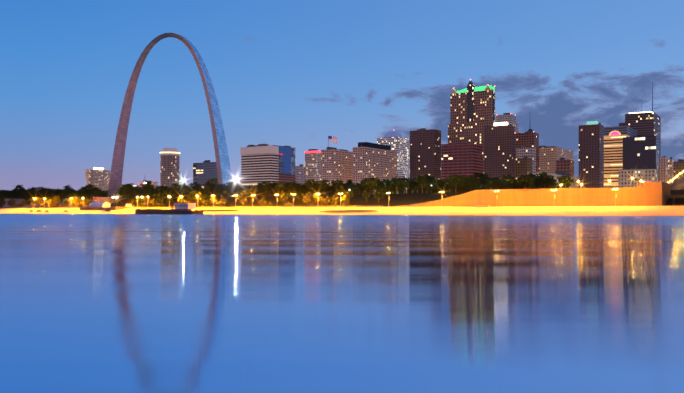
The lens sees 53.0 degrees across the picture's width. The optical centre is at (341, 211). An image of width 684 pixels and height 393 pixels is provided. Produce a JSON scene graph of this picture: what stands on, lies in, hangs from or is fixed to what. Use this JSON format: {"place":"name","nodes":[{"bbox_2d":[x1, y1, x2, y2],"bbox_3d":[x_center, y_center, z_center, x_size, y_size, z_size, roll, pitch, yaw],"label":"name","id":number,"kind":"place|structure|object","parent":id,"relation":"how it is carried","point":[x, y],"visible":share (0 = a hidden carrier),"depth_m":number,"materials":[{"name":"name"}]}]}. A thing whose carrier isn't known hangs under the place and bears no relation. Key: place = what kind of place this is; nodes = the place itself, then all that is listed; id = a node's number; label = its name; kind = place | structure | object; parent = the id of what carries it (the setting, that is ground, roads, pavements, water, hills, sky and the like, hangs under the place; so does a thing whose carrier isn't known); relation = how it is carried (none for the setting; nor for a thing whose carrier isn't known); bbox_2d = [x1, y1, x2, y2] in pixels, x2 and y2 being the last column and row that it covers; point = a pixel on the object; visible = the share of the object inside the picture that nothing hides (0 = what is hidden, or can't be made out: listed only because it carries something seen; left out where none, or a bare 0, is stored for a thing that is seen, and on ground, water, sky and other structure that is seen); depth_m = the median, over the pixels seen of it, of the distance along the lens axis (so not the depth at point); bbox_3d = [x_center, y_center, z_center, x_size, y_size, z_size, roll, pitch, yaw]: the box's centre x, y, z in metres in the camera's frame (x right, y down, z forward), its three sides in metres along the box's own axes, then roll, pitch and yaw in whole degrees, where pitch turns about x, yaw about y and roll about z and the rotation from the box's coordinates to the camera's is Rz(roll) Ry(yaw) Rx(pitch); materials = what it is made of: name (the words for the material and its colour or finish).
{"place":"outdoors","nodes":[
{"label":"outdoors","id":0,"kind":"place"},
{"bbox_2d":[159,148,179,186],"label":"building","id":1,"kind":"structure","parent":0,"point":[169,167],"depth_m":1099.97,"materials":[{"name":"grey"}]},
{"bbox_2d":[240,144,278,185],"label":"office building","id":2,"kind":"structure","parent":0,"point":[259,163],"depth_m":1037.09,"materials":[{"name":"grey"}]},
{"bbox_2d":[305,149,320,182],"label":"neon tower","id":3,"kind":"structure","parent":0,"point":[312,163],"depth_m":1230.30,"materials":[{"name":"grey"}]},
{"bbox_2d":[0,214,683,392],"bbox_3d":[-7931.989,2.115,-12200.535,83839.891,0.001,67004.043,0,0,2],"label":"river water","id":4,"kind":"structure","parent":0,"point":[178,303],"depth_m":15.71,"materials":[{"name":"blue liquid"}]},
{"bbox_2d":[135,203,238,213],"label":"barge","id":5,"kind":"object","parent":4,"relation":"on","point":[183,208],"visible":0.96,"depth_m":461.18,"materials":[{"name":"black"}]},
{"bbox_2d":[0,206,683,215],"bbox_3d":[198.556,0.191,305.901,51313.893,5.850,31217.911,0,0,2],"label":"ground","id":6,"kind":"structure","parent":0,"point":[598,210],"depth_m":387.26,"materials":[{"name":"concrete"}]},
{"bbox_2d":[51,196,62,207],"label":"promenade tree","id":7,"kind":"object","parent":6,"relation":"on","point":[57,199],"visible":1,"depth_m":617.85,"materials":[{"name":"brown plant"}]},
{"bbox_2d":[3,197,126,207],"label":"grand staircase","id":8,"kind":"structure","parent":6,"relation":"on","point":[110,200],"depth_m":651.92,"materials":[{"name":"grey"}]},
{"bbox_2d":[73,195,80,205],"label":"promenade tree","id":9,"kind":"object","parent":6,"relation":"on","point":[77,202],"visible":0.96,"depth_m":603.71,"materials":[{"name":"brown plant"}]},
{"bbox_2d":[80,207,131,209],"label":"barge","id":10,"kind":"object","parent":6,"relation":"on","point":[100,208],"depth_m":552.59,"materials":[{"name":"brown"}]},
{"bbox_2d":[90,202,109,206],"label":"marquee tent","id":11,"kind":"object","parent":10,"relation":"on","point":[100,204],"visible":0.83,"depth_m":562.25,"materials":[{"name":"white fabric"}]},
{"bbox_2d":[142,196,150,207],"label":"promenade tree","id":12,"kind":"object","parent":6,"relation":"on","point":[145,199],"visible":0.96,"depth_m":556.41,"materials":[{"name":"brown plant"}]},
{"bbox_2d":[0,205,382,207],"bbox_3d":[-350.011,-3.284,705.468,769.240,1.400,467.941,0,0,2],"label":"promenade retaining wall","id":13,"kind":"structure","parent":6,"relation":"on","point":[263,206],"depth_m":515.43,"materials":[{"name":"yellow concrete"}]},
{"bbox_2d":[193,193,202,207],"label":"promenade tree","id":14,"kind":"object","parent":6,"relation":"on","point":[199,198],"visible":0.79,"depth_m":522.41,"materials":[{"name":"brown plant"}]},
{"bbox_2d":[237,191,247,203],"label":"promenade tree","id":15,"kind":"object","parent":6,"relation":"on","point":[241,197],"visible":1,"depth_m":496.51,"materials":[{"name":"brown plant"}]},
{"bbox_2d":[276,194,287,206],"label":"promenade tree","id":16,"kind":"object","parent":6,"relation":"on","point":[284,198],"visible":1,"depth_m":478.60,"materials":[{"name":"brown plant"}]},
{"bbox_2d":[302,192,312,206],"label":"promenade tree","id":17,"kind":"object","parent":6,"relation":"on","point":[307,196],"visible":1,"depth_m":468.25,"materials":[{"name":"brown plant"}]},
{"bbox_2d":[312,192,322,205],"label":"promenade tree","id":18,"kind":"object","parent":6,"relation":"on","point":[316,198],"visible":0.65,"depth_m":463.06,"materials":[{"name":"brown plant"}]},
{"bbox_2d":[34,191,616,207],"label":"street lamps","id":19,"kind":"object","parent":6,"relation":"on","point":[318,199],"visible":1,"depth_m":476.35,"materials":[{"name":"yellow metal"}]},
{"bbox_2d":[322,197,330,206],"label":"promenade tree","id":20,"kind":"object","parent":6,"relation":"on","point":[325,200],"visible":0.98,"depth_m":457.08,"materials":[{"name":"brown plant"}]},
{"bbox_2d":[1,204,655,207],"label":"promenade railing","id":21,"kind":"object","parent":6,"relation":"on","point":[353,205],"visible":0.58,"depth_m":442.75,"materials":[{"name":"grey"}]},
{"bbox_2d":[330,193,339,204],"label":"promenade tree","id":22,"kind":"object","parent":6,"relation":"on","point":[335,198],"visible":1,"depth_m":453.34,"materials":[{"name":"brown plant"}]},
{"bbox_2d":[342,192,349,206],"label":"promenade tree","id":23,"kind":"object","parent":6,"relation":"on","point":[345,199],"visible":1,"depth_m":449.90,"materials":[{"name":"brown plant"}]},
{"bbox_2d":[319,210,377,212],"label":"levee ramp","id":24,"kind":"structure","parent":6,"relation":"on","point":[343,211],"depth_m":415.76,"materials":[{"name":"concrete"}]},
{"bbox_2d":[0,190,683,206],"bbox_3d":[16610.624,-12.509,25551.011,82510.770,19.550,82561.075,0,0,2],"label":"park ground","id":25,"kind":"structure","parent":0,"point":[400,199],"depth_m":488.21,"materials":[{"name":"plant"}]},
{"bbox_2d":[11,185,24,191],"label":"park tree","id":26,"kind":"object","parent":25,"relation":"on","point":[20,187],"visible":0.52,"depth_m":774.11,"materials":[{"name":"green plant"}]},
{"bbox_2d":[79,186,93,194],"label":"park tree","id":27,"kind":"object","parent":25,"relation":"on","point":[86,190],"visible":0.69,"depth_m":697.13,"materials":[{"name":"green plant"}]},
{"bbox_2d":[85,167,109,190],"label":"high-rise building","id":28,"kind":"structure","parent":25,"relation":"on","point":[98,177],"depth_m":1536.64,"materials":[{"name":"grey"}]},
{"bbox_2d":[120,184,129,194],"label":"park tree","id":29,"kind":"object","parent":25,"relation":"on","point":[123,187],"visible":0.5,"depth_m":662.08,"materials":[{"name":"green plant"}]},
{"bbox_2d":[140,180,154,190],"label":"park tree","id":30,"kind":"object","parent":25,"relation":"on","point":[147,184],"visible":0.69,"depth_m":637.93,"materials":[{"name":"green plant"}]},
{"bbox_2d":[139,180,157,187],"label":"building","id":31,"kind":"structure","parent":25,"relation":"on","point":[155,184],"depth_m":1323.46,"materials":[{"name":"red"}]},
{"bbox_2d":[154,190,168,200],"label":"park tree","id":32,"kind":"object","parent":25,"relation":"on","point":[161,195],"visible":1,"depth_m":588.39,"materials":[{"name":"green plant"}]},
{"bbox_2d":[107,33,232,196],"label":"gateway arch","id":33,"kind":"structure","parent":25,"relation":"on","point":[224,174],"depth_m":776.81,"materials":[{"name":"metal"}]},
{"bbox_2d":[167,193,176,203],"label":"park tree","id":34,"kind":"object","parent":25,"relation":"on","point":[172,197],"visible":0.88,"depth_m":583.57,"materials":[{"name":"green plant"}]},
{"bbox_2d":[171,183,183,197],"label":"park tree","id":35,"kind":"object","parent":25,"relation":"on","point":[178,190],"visible":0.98,"depth_m":607.49,"materials":[{"name":"green plant"}]},
{"bbox_2d":[193,160,217,187],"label":"office building","id":36,"kind":"structure","parent":25,"relation":"on","point":[204,170],"depth_m":1098.12,"materials":[{"name":"grey"}]},
{"bbox_2d":[201,190,212,200],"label":"park tree","id":37,"kind":"object","parent":25,"relation":"on","point":[206,194],"visible":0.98,"depth_m":559.31,"materials":[{"name":"green plant"}]},
{"bbox_2d":[204,178,218,196],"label":"park tree","id":38,"kind":"object","parent":25,"relation":"on","point":[208,183],"visible":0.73,"depth_m":631.27,"materials":[{"name":"green plant"}]},
{"bbox_2d":[232,177,240,186],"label":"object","id":39,"kind":"object","parent":25,"relation":"on","point":[238,181],"visible":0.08,"depth_m":1398.32,"materials":[{"name":"grey"}]},
{"bbox_2d":[246,188,258,203],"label":"park tree","id":40,"kind":"object","parent":25,"relation":"on","point":[251,193],"visible":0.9,"depth_m":532.61,"materials":[{"name":"green plant"}]},
{"bbox_2d":[262,182,274,191],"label":"park tree","id":41,"kind":"object","parent":25,"relation":"on","point":[268,187],"visible":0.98,"depth_m":551.34,"materials":[{"name":"green plant"}]},
{"bbox_2d":[273,185,287,201],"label":"park tree","id":42,"kind":"object","parent":25,"relation":"on","point":[281,190],"visible":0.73,"depth_m":522.04,"materials":[{"name":"green plant"}]},
{"bbox_2d":[272,145,294,174],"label":"building","id":43,"kind":"structure","parent":25,"relation":"on","point":[286,158],"depth_m":1242.18,"materials":[{"name":"grey"}]},
{"bbox_2d":[278,173,294,183],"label":"building","id":44,"kind":"structure","parent":25,"relation":"on","point":[286,177],"depth_m":1099.25,"materials":[{"name":"brown"}]},
{"bbox_2d":[287,191,300,202],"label":"park tree","id":45,"kind":"object","parent":25,"relation":"on","point":[296,195],"visible":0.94,"depth_m":515.27,"materials":[{"name":"green plant"}]},
{"bbox_2d":[288,183,300,191],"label":"park tree","id":46,"kind":"object","parent":25,"relation":"on","point":[292,187],"visible":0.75,"depth_m":536.19,"materials":[{"name":"green plant"}]},
{"bbox_2d":[295,164,304,184],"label":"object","id":47,"kind":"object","parent":25,"relation":"on","point":[300,173],"visible":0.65,"depth_m":1554.37,"materials":[{"name":"grey"}]},
{"bbox_2d":[303,179,315,194],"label":"park tree","id":48,"kind":"object","parent":25,"relation":"on","point":[308,181],"visible":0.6,"depth_m":536.84,"materials":[{"name":"green plant"}]},
{"bbox_2d":[307,181,321,193],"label":"park tree","id":49,"kind":"object","parent":25,"relation":"on","point":[312,187],"visible":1,"depth_m":521.97,"materials":[{"name":"green plant"}]},
{"bbox_2d":[316,179,329,193],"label":"park tree","id":50,"kind":"object","parent":25,"relation":"on","point":[323,182],"visible":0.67,"depth_m":529.34,"materials":[{"name":"green plant"}]},
{"bbox_2d":[321,186,332,197],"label":"park tree","id":51,"kind":"object","parent":25,"relation":"on","point":[326,189],"visible":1,"depth_m":510.24,"materials":[{"name":"green plant"}]},
{"bbox_2d":[331,179,340,194],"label":"park tree","id":52,"kind":"object","parent":25,"relation":"on","point":[335,184],"visible":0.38,"depth_m":538.95,"materials":[{"name":"green plant"}]},
{"bbox_2d":[321,136,352,184],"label":"building","id":53,"kind":"structure","parent":25,"relation":"on","point":[336,163],"depth_m":973.93,"materials":[{"name":"grey"}]},
{"bbox_2d":[336,180,347,188],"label":"park tree","id":54,"kind":"object","parent":25,"relation":"on","point":[340,183],"visible":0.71,"depth_m":523.06,"materials":[{"name":"green plant"}]},
{"bbox_2d":[348,187,358,196],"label":"park tree","id":55,"kind":"object","parent":25,"relation":"on","point":[353,190],"visible":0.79,"depth_m":499.25,"materials":[{"name":"green plant"}]},
{"bbox_2d":[356,178,369,191],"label":"park tree","id":56,"kind":"object","parent":25,"relation":"on","point":[362,182],"visible":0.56,"depth_m":525.39,"materials":[{"name":"green plant"}]},
{"bbox_2d":[362,190,370,201],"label":"park tree","id":57,"kind":"object","parent":25,"relation":"on","point":[366,195],"visible":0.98,"depth_m":479.75,"materials":[{"name":"green plant"}]},
{"bbox_2d":[368,179,379,194],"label":"park tree","id":58,"kind":"object","parent":25,"relation":"on","point":[373,184],"visible":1,"depth_m":498.92,"materials":[{"name":"green plant"}]},
{"bbox_2d":[353,142,396,184],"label":"building","id":59,"kind":"structure","parent":25,"relation":"on","point":[374,160],"depth_m":980.02,"materials":[{"name":"grey"}]},
{"bbox_2d":[374,191,385,202],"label":"park tree","id":60,"kind":"object","parent":25,"relation":"on","point":[378,196],"visible":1,"depth_m":471.60,"materials":[{"name":"green plant"}]},
{"bbox_2d":[385,183,394,193],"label":"park tree","id":61,"kind":"object","parent":25,"relation":"on","point":[390,187],"visible":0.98,"depth_m":502.53,"materials":[{"name":"green plant"}]},
{"bbox_2d":[377,131,408,180],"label":"high-rise building","id":62,"kind":"structure","parent":25,"relation":"on","point":[397,142],"depth_m":1340.05,"materials":[{"name":"grey"}]},
{"bbox_2d":[390,175,405,193],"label":"park tree","id":63,"kind":"object","parent":25,"relation":"on","point":[394,181],"visible":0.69,"depth_m":513.79,"materials":[{"name":"green plant"}]},
{"bbox_2d":[396,180,408,193],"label":"park tree","id":64,"kind":"object","parent":25,"relation":"on","point":[402,185],"visible":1,"depth_m":491.31,"materials":[{"name":"green plant"}]},
{"bbox_2d":[408,179,417,193],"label":"park tree","id":65,"kind":"object","parent":25,"relation":"on","point":[413,184],"visible":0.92,"depth_m":504.86,"materials":[{"name":"green plant"}]},
{"bbox_2d":[416,175,429,193],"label":"park tree","id":66,"kind":"object","parent":25,"relation":"on","point":[421,180],"visible":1,"depth_m":483.63,"materials":[{"name":"green plant"}]},
{"bbox_2d":[410,128,440,180],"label":"skyscraper","id":67,"kind":"structure","parent":25,"relation":"on","point":[425,151],"depth_m":998.14,"materials":[{"name":"brown"}]},
{"bbox_2d":[418,174,436,192],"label":"park tree","id":68,"kind":"object","parent":25,"relation":"on","point":[429,178],"visible":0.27,"depth_m":574.26,"materials":[{"name":"green plant"}]},
{"bbox_2d":[431,178,442,192],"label":"park tree","id":69,"kind":"object","parent":25,"relation":"on","point":[436,187],"visible":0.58,"depth_m":514.26,"materials":[{"name":"green plant"}]},
{"bbox_2d":[438,181,447,190],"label":"park tree","id":70,"kind":"object","parent":25,"relation":"on","point":[442,186],"visible":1,"depth_m":478.84,"materials":[{"name":"green plant"}]},
{"bbox_2d":[444,176,453,192],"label":"park tree","id":71,"kind":"object","parent":25,"relation":"on","point":[446,181],"visible":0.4,"depth_m":493.13,"materials":[{"name":"green plant"}]},
{"bbox_2d":[448,174,464,192],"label":"park tree","id":72,"kind":"object","parent":25,"relation":"on","point":[455,182],"visible":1,"depth_m":469.49,"materials":[{"name":"green plant"}]},
{"bbox_2d":[441,142,482,179],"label":"building","id":73,"kind":"structure","parent":25,"relation":"on","point":[464,159],"depth_m":916.11,"materials":[{"name":"brown"}]},
{"bbox_2d":[460,182,469,190],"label":"park tree","id":74,"kind":"object","parent":25,"relation":"on","point":[464,186],"visible":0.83,"depth_m":479.18,"materials":[{"name":"green plant"}]},
{"bbox_2d":[463,175,473,190],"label":"park tree","id":75,"kind":"object","parent":25,"relation":"on","point":[466,180],"visible":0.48,"depth_m":492.56,"materials":[{"name":"green plant"}]},
{"bbox_2d":[448,80,497,173],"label":"skyscraper","id":76,"kind":"structure","parent":25,"relation":"on","point":[472,111],"depth_m":1008.70,"materials":[{"name":"brown"}]},
{"bbox_2d":[469,177,482,189],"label":"park tree","id":77,"kind":"object","parent":25,"relation":"on","point":[474,182],"visible":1,"depth_m":469.18,"materials":[{"name":"green plant"}]},
{"bbox_2d":[472,172,489,189],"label":"park tree","id":78,"kind":"object","parent":25,"relation":"on","point":[482,175],"visible":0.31,"depth_m":525.61,"materials":[{"name":"green plant"}]},
{"bbox_2d":[480,177,493,189],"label":"park tree","id":79,"kind":"object","parent":25,"relation":"on","point":[483,181],"visible":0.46,"depth_m":474.95,"materials":[{"name":"green plant"}]},
{"bbox_2d":[485,179,499,188],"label":"park tree","id":80,"kind":"object","parent":25,"relation":"on","point":[492,183],"visible":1,"depth_m":461.55,"materials":[{"name":"green plant"}]},
{"bbox_2d":[484,122,514,179],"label":"skyscraper","id":81,"kind":"structure","parent":25,"relation":"on","point":[499,149],"depth_m":883.60,"materials":[{"name":"brown"}]},
{"bbox_2d":[496,113,519,132],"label":"building","id":82,"kind":"structure","parent":25,"relation":"on","point":[510,118],"depth_m":1295.87,"materials":[{"name":"grey"}]},
{"bbox_2d":[500,176,515,188],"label":"park tree","id":83,"kind":"object","parent":25,"relation":"on","point":[507,181],"visible":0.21,"depth_m":470.75,"materials":[{"name":"green plant"}]},
{"bbox_2d":[502,179,514,188],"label":"park tree","id":84,"kind":"object","parent":25,"relation":"on","point":[510,183],"visible":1,"depth_m":454.76,"materials":[{"name":"green plant"}]},
{"bbox_2d":[514,177,534,188],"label":"park tree","id":85,"kind":"object","parent":25,"relation":"on","point":[525,181],"visible":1,"depth_m":442.51,"materials":[{"name":"green plant"}]},
{"bbox_2d":[517,146,535,174],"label":"midrise","id":86,"kind":"structure","parent":25,"relation":"on","point":[529,152],"depth_m":987.06,"materials":[{"name":"grey"}]},
{"bbox_2d":[515,129,538,171],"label":"skyscraper","id":87,"kind":"structure","parent":25,"relation":"on","point":[529,138],"depth_m":1090.62,"materials":[{"name":"grey"}]},
{"bbox_2d":[518,174,535,188],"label":"park tree","id":88,"kind":"object","parent":25,"relation":"on","point":[525,175],"visible":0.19,"depth_m":471.99,"materials":[{"name":"green plant"}]},
{"bbox_2d":[389,182,670,206],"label":"flood wall","id":89,"kind":"structure","parent":25,"relation":"on","point":[648,193],"depth_m":387.49,"materials":[{"name":"concrete"}]},
{"bbox_2d":[534,172,554,188],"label":"park tree","id":90,"kind":"object","parent":25,"relation":"on","point":[543,180],"visible":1,"depth_m":471.18,"materials":[{"name":"green plant"}]},
{"bbox_2d":[539,146,572,173],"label":"building","id":91,"kind":"structure","parent":25,"relation":"on","point":[549,156],"depth_m":1110.58,"materials":[{"name":"grey"}]},
{"bbox_2d":[536,171,578,187],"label":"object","id":92,"kind":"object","parent":25,"relation":"on","point":[560,174],"visible":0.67,"depth_m":777.09,"materials":[{"name":"grey"}]},
{"bbox_2d":[556,158,573,176],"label":"building","id":93,"kind":"structure","parent":25,"relation":"on","point":[564,165],"depth_m":869.55,"materials":[{"name":"brown"}]},
{"bbox_2d":[557,173,575,187],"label":"park tree","id":94,"kind":"object","parent":25,"relation":"on","point":[566,180],"visible":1,"depth_m":447.00,"materials":[{"name":"green plant"}]},
{"bbox_2d":[579,121,603,187],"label":"skyscraper","id":95,"kind":"structure","parent":25,"relation":"on","point":[591,154],"depth_m":822.50,"materials":[{"name":"brown"}]},
{"bbox_2d":[604,131,629,186],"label":"skyscraper","id":96,"kind":"structure","parent":25,"relation":"on","point":[613,153],"depth_m":949.30,"materials":[{"name":"grey"}]},
{"bbox_2d":[604,126,636,136],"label":"building","id":97,"kind":"structure","parent":25,"relation":"on","point":[627,130],"depth_m":1036.24,"materials":[{"name":"grey"}]},
{"bbox_2d":[619,168,657,186],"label":"building","id":98,"kind":"structure","parent":25,"relation":"on","point":[637,175],"depth_m":729.06,"materials":[{"name":"grey"}]},
{"bbox_2d":[619,82,660,156],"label":"skyscraper","id":99,"kind":"structure","parent":25,"relation":"on","point":[648,123],"depth_m":1124.89,"materials":[{"name":"grey glass"}]},
{"bbox_2d":[623,135,658,181],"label":"office building","id":100,"kind":"structure","parent":25,"relation":"on","point":[640,151],"depth_m":838.01,"materials":[{"name":"grey glass"}]},
{"bbox_2d":[659,156,667,182],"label":"building","id":101,"kind":"structure","parent":25,"relation":"on","point":[663,168],"depth_m":934.46,"materials":[{"name":"stone"}]},
{"bbox_2d":[667,157,673,184],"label":"building","id":102,"kind":"structure","parent":25,"relation":"on","point":[670,161],"depth_m":893.29,"materials":[{"name":"grey"}]},
{"bbox_2d":[665,195,683,204],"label":"bridge","id":103,"kind":"structure","parent":25,"relation":"on","point":[674,196],"depth_m":365.75,"materials":[{"name":"brown metal"}]},
{"bbox_2d":[670,176,683,189],"bbox_3d":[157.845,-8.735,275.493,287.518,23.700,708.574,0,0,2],"label":"bridge","id":104,"kind":"structure","parent":25,"relation":"on","point":[678,184],"depth_m":448.73,"materials":[{"name":"concrete"}]},
{"bbox_2d":[673,159,683,181],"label":"building","id":105,"kind":"structure","parent":25,"relation":"on","point":[678,167],"depth_m":860.36,"materials":[{"name":"brown"}]},
{"bbox_2d":[0,0,683,190],"label":"sky","id":106,"kind":"structure","parent":0,"point":[298,74],"materials":[{"name":"blue"}]},
{"bbox_2d":[515,156,531,179],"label":"building","id":107,"kind":"structure","parent":0,"point":[523,166],"depth_m":899.18,"materials":[{"name":"brick"}]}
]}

